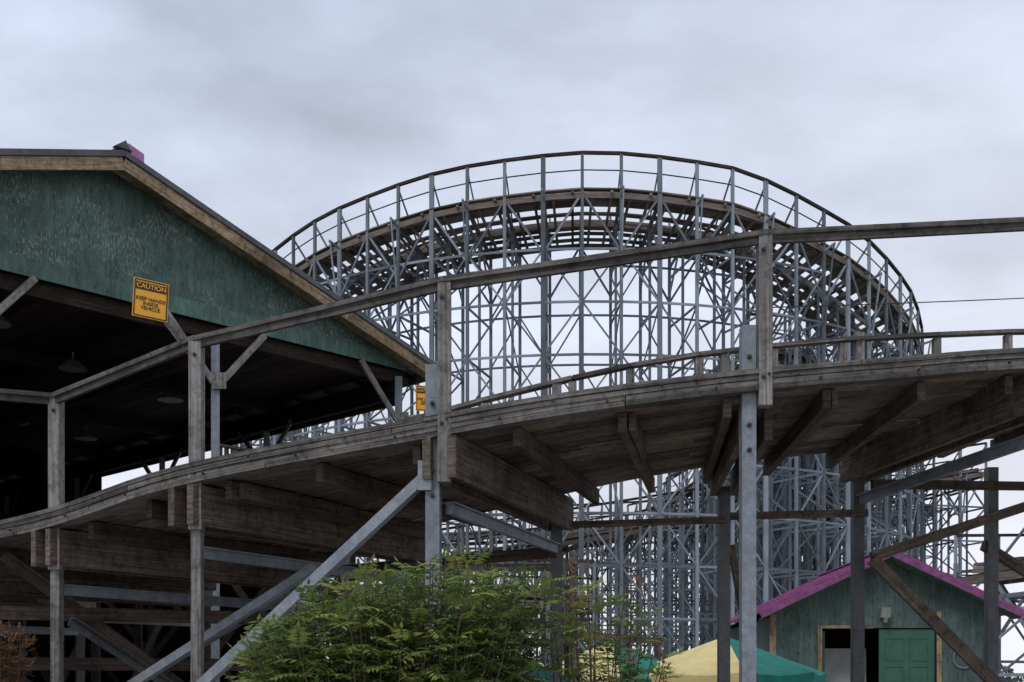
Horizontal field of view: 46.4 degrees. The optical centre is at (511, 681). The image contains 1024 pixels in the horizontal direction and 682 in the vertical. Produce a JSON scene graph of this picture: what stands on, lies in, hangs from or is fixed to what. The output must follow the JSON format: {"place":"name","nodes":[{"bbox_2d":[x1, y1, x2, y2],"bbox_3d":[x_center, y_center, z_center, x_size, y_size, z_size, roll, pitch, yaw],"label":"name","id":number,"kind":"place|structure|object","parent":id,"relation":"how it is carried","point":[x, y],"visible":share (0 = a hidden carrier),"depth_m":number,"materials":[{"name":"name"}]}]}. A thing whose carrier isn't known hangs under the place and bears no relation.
{"place":"outdoors","nodes":[
{"label":"outdoors","id":0,"kind":"place"},
{"bbox_2d":[340,551,662,681],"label":"wooden walkway","id":1,"kind":"structure","parent":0,"point":[544,566],"depth_m":14.60,"materials":[{"name":"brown wood"}]},
{"bbox_2d":[0,0,1023,681],"label":"sky","id":2,"kind":"structure","parent":0,"point":[276,116],"materials":[{"name":"grey"}]},
{"bbox_2d":[730,553,1023,681],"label":"green shed","id":3,"kind":"structure","parent":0,"point":[807,624],"depth_m":19.01,"materials":[{"name":"green wood"}]},
{"bbox_2d":[822,629,934,681],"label":"doors","id":4,"kind":"structure","parent":3,"relation":"in","point":[905,655],"depth_m":19.02,"materials":[{"name":"green paint"}]},
{"label":"ground","id":5,"kind":"structure","parent":0,"visible":0},
{"bbox_2d":[0,617,38,681],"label":"dry brown shrub","id":6,"kind":"object","parent":5,"relation":"on","point":[6,668],"visible":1,"depth_m":10.75,"materials":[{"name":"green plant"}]},
{"bbox_2d":[0,555,355,681],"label":"boarding platform","id":7,"kind":"structure","parent":5,"relation":"on","point":[157,641],"depth_m":23.80,"materials":[{"name":"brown wood"}]},
{"bbox_2d":[220,444,249,455],"bbox_3d":[-6.651,-3.385,23.327,8.196,0.970,3.095,0,0,44],"label":"platform railing","id":8,"kind":"object","parent":7,"relation":"on","point":[230,447],"visible":0.03,"depth_m":19.55,"materials":[{"name":"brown wood"}]},
{"bbox_2d":[4,344,401,681],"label":"steel columns","id":9,"kind":"structure","parent":5,"relation":"on","point":[215,434],"depth_m":18.40,"materials":[{"name":"grey metal"}]},
{"bbox_2d":[0,270,410,519],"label":"interior framing","id":10,"kind":"object","parent":5,"relation":"on","point":[49,331],"visible":0.69,"depth_m":22.08,"materials":[{"name":"brown wood"}]},
{"bbox_2d":[0,315,183,440],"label":"bay lamps","id":11,"kind":"object","parent":10,"relation":"attached to","point":[72,365],"visible":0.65,"depth_m":21.20,"materials":[{"name":"metal"}]},
{"bbox_2d":[0,275,408,519],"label":"knee braces","id":12,"kind":"object","parent":10,"relation":"attached to","point":[217,380],"visible":0.64,"depth_m":18.97,"materials":[{"name":"grey wood"}]},
{"bbox_2d":[0,171,410,369],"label":"gable wall","id":13,"kind":"structure","parent":10,"relation":"on","point":[112,225],"depth_m":17.33,"materials":[{"name":"green wood"}]},
{"bbox_2d":[0,250,406,370],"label":"gable trim","id":14,"kind":"structure","parent":13,"relation":"attached to","point":[47,272],"depth_m":18.04,"materials":[{"name":"green wood"}]},
{"bbox_2d":[0,156,427,377],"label":"rake boards","id":15,"kind":"object","parent":13,"relation":"attached to","point":[164,195],"visible":0.86,"depth_m":18.03,"materials":[{"name":"brown wood"}]},
{"bbox_2d":[0,155,428,482],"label":"roof slabs","id":16,"kind":"structure","parent":10,"relation":"on","point":[410,372],"depth_m":21.13,"materials":[{"name":"grey"}]},
{"bbox_2d":[112,147,131,152],"bbox_3d":[-12.127,-7.525,23.216,18.422,0.020,0.220,0,0,44],"label":"ridge cap","id":17,"kind":"object","parent":16,"relation":"on","point":[118,148],"visible":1,"depth_m":16.86,"materials":[{"name":"grey"}]},
{"bbox_2d":[113,140,130,150],"bbox_3d":[-5.508,-7.580,16.853,0.100,0.120,0.240,0,0,44],"label":"ridge flashing","id":18,"kind":"object","parent":17,"relation":"on","point":[124,145],"visible":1,"depth_m":16.83,"materials":[{"name":"metal"}]},
{"bbox_2d":[128,143,143,161],"bbox_3d":[-5.546,-7.545,17.234,0.400,0.270,0.300,0,0,44],"label":"ridge vent","id":19,"kind":"object","parent":16,"relation":"on","point":[138,154],"visible":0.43,"depth_m":17.12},
{"bbox_2d":[0,148,436,387],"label":"drip edge","id":20,"kind":"object","parent":10,"relation":"attached to","point":[415,379],"visible":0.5,"depth_m":17.87,"materials":[{"name":"metal"}]},
{"bbox_2d":[219,541,580,681],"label":"leafy shrub","id":21,"kind":"object","parent":5,"relation":"on","point":[396,649],"visible":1,"depth_m":7.80,"materials":[{"name":"green plant"}]},
{"bbox_2d":[0,217,1023,681],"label":"wooden coaster track","id":22,"kind":"structure","parent":5,"relation":"on","point":[280,519],"depth_m":10.96,"materials":[{"name":"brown wood"}]},
{"bbox_2d":[132,277,187,354],"bbox_3d":[-2.989,-3.111,10.305,0.569,0.664,0.123,0,0,-24],"label":"caution sign","id":23,"kind":"object","parent":22,"relation":"attached to","point":[150,299],"visible":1,"depth_m":10.23,"materials":[{"name":"yellow metal"}]},
{"bbox_2d":[416,385,424,416],"bbox_3d":[-0.966,-2.784,13.214,0.210,0.970,0.082,0,0,-14],"label":"caution sign","id":24,"kind":"object","parent":22,"relation":"attached to","point":[420,397],"visible":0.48,"depth_m":13.17,"materials":[{"name":"yellow metal"}]},
{"bbox_2d":[486,652,568,681],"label":"patio umbrella","id":25,"kind":"object","parent":5,"relation":"on","point":[547,674],"visible":0.12,"depth_m":15.92,"materials":[{"name":"teal fabric"}]},
{"bbox_2d":[515,546,684,681],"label":"leafy shrub","id":26,"kind":"object","parent":5,"relation":"on","point":[629,667],"visible":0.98,"depth_m":8.23,"materials":[{"name":"green plant"}]},
{"bbox_2d":[550,638,658,681],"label":"patio umbrella","id":27,"kind":"object","parent":5,"relation":"on","point":[645,664],"visible":0.15,"depth_m":16.28,"materials":[{"name":"yellow fabric"}]},
{"bbox_2d":[233,151,1023,681],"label":"roller coaster","id":28,"kind":"object","parent":5,"relation":"on","point":[793,553],"visible":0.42,"depth_m":48.17,"materials":[{"name":"metal"}]},
{"bbox_2d":[647,638,825,681],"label":"patio umbrella","id":29,"kind":"object","parent":5,"relation":"on","point":[697,664],"visible":0.54,"depth_m":15.63,"materials":[{"name":"yellow fabric"}]},
{"bbox_2d":[651,654,1023,681],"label":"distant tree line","id":30,"kind":"object","parent":5,"relation":"on","point":[1014,679],"depth_m":207.06,"materials":[{"name":"green plant"}]},
{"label":"utility pole","id":31,"kind":"object","parent":5,"relation":"on","visible":0},
{"bbox_2d":[748,298,1023,308],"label":"overhead cable","id":32,"kind":"object","parent":31,"relation":"attached to","point":[889,303],"visible":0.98,"depth_m":48.35,"materials":[{"name":"black paint"}]}
]}

